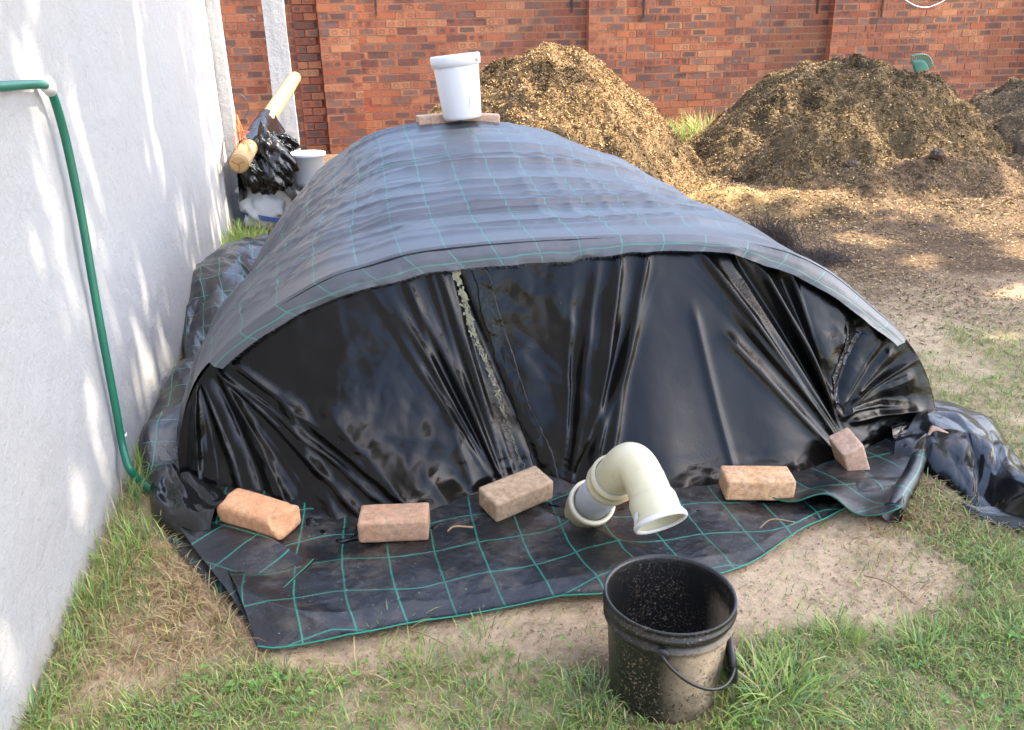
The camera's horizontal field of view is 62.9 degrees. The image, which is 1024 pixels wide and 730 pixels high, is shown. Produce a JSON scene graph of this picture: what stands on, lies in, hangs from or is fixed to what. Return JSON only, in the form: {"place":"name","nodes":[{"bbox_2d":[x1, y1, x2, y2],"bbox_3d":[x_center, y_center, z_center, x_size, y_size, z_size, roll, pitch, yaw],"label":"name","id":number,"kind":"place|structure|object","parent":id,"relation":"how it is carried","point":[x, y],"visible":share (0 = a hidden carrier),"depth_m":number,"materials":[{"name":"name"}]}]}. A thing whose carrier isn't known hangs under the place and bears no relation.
{"place":"outdoors","nodes":[
{"label":"outdoors","id":0,"kind":"place"},
{"bbox_2d":[234,94,248,120],"bbox_3d":[-2.945,-2.797,9.094,0.166,0.287,0.008,-6,22,-11],"label":"wire loop","id":1,"kind":"object","parent":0,"point":[247,103],"visible":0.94,"depth_m":9.09,"materials":[{"name":"grey plastic"}]},
{"bbox_2d":[19,498,1023,729],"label":"lawn grass","id":2,"kind":"structure","parent":0,"point":[155,724],"depth_m":1.93,"materials":[{"name":"green plant"}]},
{"bbox_2d":[22,153,1023,729],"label":"ground","id":3,"kind":"structure","parent":0,"point":[800,573],"depth_m":2.17,"materials":[{"name":"soil"}]},
{"bbox_2d":[12,649,111,729],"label":"grass tuft","id":4,"kind":"object","parent":3,"relation":"on","point":[36,701],"visible":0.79,"depth_m":1.90,"materials":[{"name":"green plant"}]},
{"bbox_2d":[53,561,141,642],"bbox_3d":[-1.136,0.609,2.224,0.296,0.103,0.268,18,29,41],"label":"grass tuft","id":5,"kind":"object","parent":3,"relation":"on","point":[79,601],"visible":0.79,"depth_m":2.24,"materials":[{"name":"green plant"}]},
{"bbox_2d":[0,0,236,729],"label":"plastered wall","id":6,"kind":"structure","parent":3,"relation":"on","point":[135,82],"depth_m":2.62,"materials":[{"name":"white paint"}]},
{"bbox_2d":[0,76,150,493],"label":"garden hose","id":7,"kind":"object","parent":6,"relation":"attached to","point":[46,85],"visible":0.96,"depth_m":2.59,"materials":[{"name":"green plastic"}]},
{"bbox_2d":[85,515,180,588],"bbox_3d":[-1.116,0.532,2.413,0.356,0.108,0.280,11,25,29],"label":"grass tuft","id":8,"kind":"object","parent":3,"relation":"on","point":[113,544],"visible":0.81,"depth_m":2.45,"materials":[{"name":"green plant"}]},
{"bbox_2d":[13,218,258,729],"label":"grass strip","id":9,"kind":"object","parent":3,"relation":"on","point":[136,490],"depth_m":2.35,"materials":[{"name":"green plant"}]},
{"bbox_2d":[122,524,164,577],"bbox_3d":[-1.074,0.522,2.507,0.005,0.015,0.376,1,21,5],"label":"dry twig","id":10,"kind":"object","parent":3,"relation":"on","point":[143,549],"visible":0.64,"depth_m":2.44,"materials":[{"name":"brown wood"}]},
{"bbox_2d":[129,435,176,471],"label":"grass tuft","id":11,"kind":"object","parent":3,"relation":"on","point":[144,461],"visible":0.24,"depth_m":2.96,"materials":[{"name":"green plant"}]},
{"bbox_2d":[204,0,243,224],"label":"gate post","id":12,"kind":"object","parent":3,"relation":"on","point":[220,62],"visible":0.3,"depth_m":6.37,"materials":[{"name":"white paint"}]},
{"bbox_2d":[229,72,300,172],"bbox_3d":[-2.016,-2.109,7.047,0.146,0.597,2.653,-3,21,-3],"label":"wooden pole","id":13,"kind":"object","parent":12,"relation":"attached to","point":[241,158],"visible":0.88,"depth_m":6.82,"materials":[{"name":"brown wood"}]},
{"bbox_2d":[234,114,250,150],"bbox_3d":[-2.027,-1.714,6.180,0.104,0.223,0.568,-10,23,-22],"label":"twine","id":14,"kind":"object","parent":13,"relation":"attached to","point":[237,126],"visible":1,"depth_m":6.15,"materials":[{"name":"beige fabric"}]},
{"bbox_2d":[237,109,303,201],"bbox_3d":[-1.860,-1.603,6.606,0.567,0.758,0.823,-6,22,-11],"label":"plastic sheet","id":15,"kind":"object","parent":13,"relation":"on","point":[273,168],"visible":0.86,"depth_m":6.31,"materials":[{"name":"black plastic"}]},
{"bbox_2d":[26,493,448,729],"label":"dry grass","id":16,"kind":"structure","parent":3,"relation":"on","point":[175,615],"depth_m":2.15,"materials":[{"name":"plant"}]},
{"bbox_2d":[219,228,259,245],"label":"grass tuft","id":17,"kind":"object","parent":3,"relation":"on","point":[226,240],"visible":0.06,"depth_m":5.70,"materials":[{"name":"green plant"}]},
{"bbox_2d":[224,215,271,240],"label":"grass tuft","id":18,"kind":"object","parent":3,"relation":"on","point":[240,233],"visible":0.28,"depth_m":6.11,"materials":[{"name":"green plant"}]},
{"bbox_2d":[234,187,291,230],"bbox_3d":[-1.939,-1.309,6.673,0.502,0.514,0.401,-6,22,-11],"label":"woven sack","id":19,"kind":"object","parent":3,"relation":"on","point":[272,207],"visible":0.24,"depth_m":6.52,"materials":[{"name":"white plastic"}]},
{"bbox_2d":[261,0,299,150],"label":"gate post","id":20,"kind":"object","parent":3,"relation":"on","point":[274,18],"visible":0.61,"depth_m":8.63,"materials":[{"name":"white paint"}]},
{"bbox_2d":[298,665,307,682],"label":"dry twig","id":21,"kind":"object","parent":3,"relation":"on","point":[299,666],"visible":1,"depth_m":1.95,"materials":[{"name":"brown wood"}]},
{"bbox_2d":[359,596,441,650],"bbox_3d":[-0.278,0.654,2.116,0.222,0.061,0.173,-6,22,-11],"label":"grass tuft","id":22,"kind":"object","parent":3,"relation":"on","point":[381,642],"visible":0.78,"depth_m":2.10,"materials":[{"name":"green plant"}]},
{"bbox_2d":[371,624,464,699],"bbox_3d":[-0.215,0.701,1.970,0.239,0.076,0.282,-6,22,-11],"label":"grass tuft","id":23,"kind":"object","parent":3,"relation":"on","point":[420,637],"visible":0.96,"depth_m":2.00,"materials":[{"name":"green plant"}]},
{"bbox_2d":[409,629,447,646],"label":"dry twig","id":24,"kind":"object","parent":3,"relation":"on","point":[429,637],"visible":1,"depth_m":2.06,"materials":[{"name":"brown wood"}]},
{"bbox_2d":[438,606,520,663],"bbox_3d":[-0.100,0.654,2.082,0.226,0.076,0.224,3,22,11],"label":"grass tuft","id":25,"kind":"object","parent":3,"relation":"on","point":[473,620],"visible":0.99,"depth_m":2.10,"materials":[{"name":"green plant"}]},
{"bbox_2d":[138,233,926,648],"bbox_3d":[-0.891,-0.060,3.614,4.704,0.320,2.248,17,28,38],"label":"ground mat","id":26,"kind":"object","parent":3,"relation":"on","point":[300,583],"visible":0.64,"depth_m":2.43,"materials":[{"name":"black plastic"}]},
{"bbox_2d":[217,488,300,539],"bbox_3d":[-0.775,0.454,2.558,0.251,0.076,0.111,11,29,22],"label":"loose brick","id":27,"kind":"object","parent":26,"relation":"on","point":[271,517],"visible":0.98,"depth_m":2.52,"materials":[{"name":"brick"}]},
{"bbox_2d":[357,502,429,542],"bbox_3d":[-0.350,0.469,2.493,0.207,0.069,0.106,-2,23,-2],"label":"loose brick","id":28,"kind":"object","parent":26,"relation":"on","point":[393,522],"visible":1,"depth_m":2.45,"materials":[{"name":"brick"}]},
{"bbox_2d":[447,525,472,531],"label":"dry twig","id":29,"kind":"object","parent":26,"relation":"on","point":[450,528],"visible":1,"depth_m":2.48,"materials":[{"name":"beige wood"}]},
{"bbox_2d":[479,466,552,521],"bbox_3d":[0.014,0.402,2.622,0.217,0.071,0.106,-18,34,-29],"label":"loose brick","id":30,"kind":"object","parent":26,"relation":"on","point":[514,494],"visible":1,"depth_m":2.59,"materials":[{"name":"brown brick"}]},
{"bbox_2d":[564,442,687,534],"bbox_3d":[0.289,0.376,2.326,0.152,0.421,0.534,-10,23,-21],"label":"drain pipe","id":31,"kind":"object","parent":26,"relation":"on","point":[633,472],"visible":1,"depth_m":2.17,"materials":[{"name":"beige plastic"}]},
{"bbox_2d":[719,466,795,500],"bbox_3d":[0.776,0.374,2.655,0.216,0.069,0.106,0,23,1],"label":"loose brick","id":32,"kind":"object","parent":26,"relation":"on","point":[753,482],"visible":1,"depth_m":2.61,"materials":[{"name":"brick"}]},
{"bbox_2d":[759,518,794,528],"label":"dry twig","id":33,"kind":"object","parent":26,"relation":"on","point":[776,519],"visible":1,"depth_m":2.47,"materials":[{"name":"beige wood"}]},
{"bbox_2d":[828,428,869,470],"bbox_3d":[1.132,0.301,2.807,0.076,0.141,0.106,-26,34,6],"label":"loose brick","id":34,"kind":"object","parent":26,"relation":"on","point":[848,449],"visible":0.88,"depth_m":2.76,"materials":[{"name":"brown brick"}]},
{"bbox_2d":[45,538,1023,729],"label":"clover","id":35,"kind":"object","parent":3,"relation":"on","point":[981,704],"visible":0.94,"depth_m":1.94,"materials":[{"name":"green plant"}]},
{"bbox_2d":[52,403,1023,729],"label":"soil crumbs","id":36,"kind":"object","parent":3,"relation":"on","point":[594,623],"visible":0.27,"depth_m":2.12,"materials":[{"name":"brown soil"}]},
{"bbox_2d":[428,41,709,192],"bbox_3d":[0.383,-2.391,8.169,3.629,1.441,4.300,-6,22,-11],"label":"mulch heap","id":37,"kind":"object","parent":3,"relation":"on","point":[578,95],"visible":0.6,"depth_m":7.52,"materials":[{"name":"brown wood"}]},
{"bbox_2d":[524,643,632,729],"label":"grass tuft","id":38,"kind":"object","parent":3,"relation":"on","point":[577,677],"visible":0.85,"depth_m":1.90,"materials":[{"name":"green plant"}]},
{"bbox_2d":[150,120,1023,543],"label":"compost tunnel","id":39,"kind":"structure","parent":3,"relation":"on","point":[434,316],"depth_m":2.83,"materials":[{"name":"black plastic"}]},
{"bbox_2d":[416,113,456,124],"bbox_3d":[-0.430,-1.393,4.769,0.222,0.071,0.106,-9,23,-14],"label":"loose brick","id":40,"kind":"object","parent":39,"relation":"on","point":[437,118],"visible":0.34,"depth_m":4.71,"materials":[{"name":"brown brick"}]},
{"bbox_2d":[430,52,480,120],"bbox_3d":[-0.309,-1.548,4.655,0.278,0.360,0.278,-6,22,-11],"label":"lidded bucket","id":41,"kind":"object","parent":39,"relation":"on","point":[457,78],"visible":1,"depth_m":4.56,"materials":[{"name":"white plastic"}]},
{"bbox_2d":[461,113,499,122],"bbox_3d":[-0.184,-1.411,4.819,0.222,0.071,0.106,-1,21,-6],"label":"loose brick","id":42,"kind":"object","parent":39,"relation":"on","point":[491,117],"visible":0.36,"depth_m":4.77,"materials":[{"name":"brown brick"}]},
{"bbox_2d":[219,0,1023,153],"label":"brick wall","id":43,"kind":"structure","parent":3,"relation":"on","point":[362,68],"depth_m":10.16,"materials":[{"name":"brick"}]},
{"bbox_2d":[905,0,944,7],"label":"cable","id":44,"kind":"object","parent":43,"relation":"hanging from","point":[924,7],"visible":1,"depth_m":10.88,"materials":[{"name":"white plastic"}]},
{"bbox_2d":[603,554,737,723],"bbox_3d":[0.352,0.618,1.874,0.298,0.270,0.300,-6,22,-11],"label":"compost bucket","id":45,"kind":"object","parent":3,"relation":"on","point":[670,619],"visible":0.98,"depth_m":1.82,"materials":[{"name":"black plastic"}]},
{"bbox_2d":[723,635,737,684],"bbox_3d":[0.492,0.657,1.904,0.029,0.131,0.132,0,21,2],"label":"bucket handle","id":46,"kind":"object","parent":45,"relation":"attached to","point":[729,661],"visible":0.61,"depth_m":1.85,"materials":[{"name":"black plastic"}]},
{"bbox_2d":[733,633,755,638],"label":"dry twig","id":47,"kind":"object","parent":3,"relation":"on","point":[744,635],"visible":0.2,"depth_m":2.05,"materials":[{"name":"brown wood"}]},
{"bbox_2d":[709,636,796,729],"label":"grass tuft","id":48,"kind":"object","parent":3,"relation":"on","point":[752,678],"visible":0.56,"depth_m":1.87,"materials":[{"name":"green plant"}]},
{"bbox_2d":[711,611,879,729],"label":"grass tuft","id":49,"kind":"object","parent":3,"relation":"on","point":[809,679],"visible":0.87,"depth_m":1.87,"materials":[{"name":"green plant"}]},
{"bbox_2d":[742,199,892,268],"bbox_3d":[1.940,-0.863,5.622,1.209,0.432,0.990,-6,22,-11],"label":"netting tangle","id":50,"kind":"object","parent":3,"relation":"on","point":[782,236],"visible":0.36,"depth_m":5.61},
{"bbox_2d":[790,590,888,671],"bbox_3d":[0.809,0.647,2.055,0.222,0.071,0.302,-6,22,-11],"label":"grass tuft","id":51,"kind":"object","parent":3,"relation":"on","point":[845,631],"visible":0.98,"depth_m":2.06,"materials":[{"name":"green plant"}]},
{"bbox_2d":[684,53,1014,186],"bbox_3d":[3.569,-2.641,8.868,4.368,1.250,4.194,-6,22,-11],"label":"mulch heap","id":52,"kind":"object","parent":3,"relation":"on","point":[800,122],"visible":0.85,"depth_m":8.05,"materials":[{"name":"brown wood"}]},
{"bbox_2d":[911,53,933,72],"bbox_3d":[4.439,-3.109,9.275,0.273,0.667,0.639,2,22,9],"label":"garden rake","id":53,"kind":"object","parent":52,"relation":"on","point":[920,64],"visible":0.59,"depth_m":8.96,"materials":[{"name":"green plastic"}]},
{"bbox_2d":[683,141,1023,249],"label":"fallen mulch","id":54,"kind":"object","parent":3,"relation":"on","point":[932,196],"visible":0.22,"depth_m":7.03,"materials":[{"name":"brown wood"}]},
{"bbox_2d":[662,115,683,140],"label":"grass tuft","id":55,"kind":"object","parent":54,"relation":"on","point":[672,125],"visible":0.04,"depth_m":9.98,"materials":[{"name":"green plant"}]},
{"bbox_2d":[670,117,704,140],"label":"grass tuft","id":56,"kind":"object","parent":54,"relation":"on","point":[681,130],"visible":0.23,"depth_m":10.26,"materials":[{"name":"green plant"}]},
{"bbox_2d":[671,106,721,141],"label":"grass tuft","id":57,"kind":"object","parent":54,"relation":"on","point":[698,127],"visible":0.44,"depth_m":9.92,"materials":[{"name":"green plant"}]},
{"bbox_2d":[844,160,859,167],"bbox_3d":[3.082,-1.808,7.572,0.154,0.108,0.127,-6,22,-11],"label":"compost clod","id":58,"kind":"object","parent":54,"relation":"on","point":[852,163],"visible":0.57,"depth_m":7.53,"materials":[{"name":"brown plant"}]},
{"bbox_2d":[929,147,945,160],"bbox_3d":[3.832,-1.897,7.534,0.137,0.130,0.152,19,29,41],"label":"compost clod","id":59,"kind":"object","parent":54,"relation":"on","point":[938,153],"visible":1,"depth_m":7.50,"materials":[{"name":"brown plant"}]},
{"bbox_2d":[864,575,914,604],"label":"dry twig","id":60,"kind":"object","parent":3,"relation":"on","point":[891,585],"visible":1,"depth_m":2.21,"materials":[{"name":"brown wood"}]},
{"bbox_2d":[775,211,1023,391],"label":"wood litter","id":61,"kind":"object","parent":3,"relation":"on","point":[921,279],"visible":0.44,"depth_m":5.10,"materials":[{"name":"brown wood"}]},
{"bbox_2d":[804,277,1023,570],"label":"lawn grass","id":62,"kind":"structure","parent":3,"relation":"on","point":[979,379],"depth_m":3.56,"materials":[{"name":"green plant"}]},
{"bbox_2d":[804,438,1023,619],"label":"dry grass","id":63,"kind":"structure","parent":3,"relation":"on","point":[938,497],"depth_m":2.50,"materials":[{"name":"beige plant"}]},
{"bbox_2d":[852,598,976,686],"bbox_3d":[0.985,0.660,1.994,0.284,0.083,0.289,-6,22,-11],"label":"grass tuft","id":64,"kind":"object","parent":3,"relation":"on","point":[904,621],"visible":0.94,"depth_m":2.03,"materials":[{"name":"green plant"}]},
{"bbox_2d":[927,425,947,434],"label":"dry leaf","id":65,"kind":"object","parent":3,"relation":"on","point":[933,428],"visible":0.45,"depth_m":2.90,"materials":[{"name":"beige plant"}]},
{"bbox_2d":[915,565,966,604],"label":"dry twig","id":66,"kind":"object","parent":3,"relation":"on","point":[936,580],"visible":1,"depth_m":2.23,"materials":[{"name":"beige wood"}]},
{"bbox_2d":[955,597,1023,669],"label":"grass tuft","id":67,"kind":"object","parent":3,"relation":"on","point":[1006,626],"visible":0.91,"depth_m":2.06,"materials":[{"name":"green plant"}]},
{"bbox_2d":[962,537,1023,575],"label":"grass tuft","id":68,"kind":"object","parent":3,"relation":"on","point":[1001,550],"visible":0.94,"depth_m":2.35,"materials":[{"name":"green plant"}]},
{"bbox_2d":[967,76,1023,158],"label":"mulch heap","id":69,"kind":"object","parent":3,"relation":"on","point":[1001,108],"visible":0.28,"depth_m":9.09,"materials":[{"name":"brown wood"}]},
{"bbox_3d":[-1.667,-1.330,6.831,0.384,0.325,0.384,-6,22,-11],"label":"grey bin","id":70,"kind":"object","parent":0,"visible":0},
{"bbox_2d":[291,150,325,184],"bbox_3d":[-1.644,-1.583,6.705,0.318,0.235,0.318,-6,22,-11],"label":"plastic tub","id":71,"kind":"object","parent":70,"relation":"on","point":[310,163],"visible":0.56,"depth_m":6.60,"materials":[{"name":"white plastic"}]}
]}

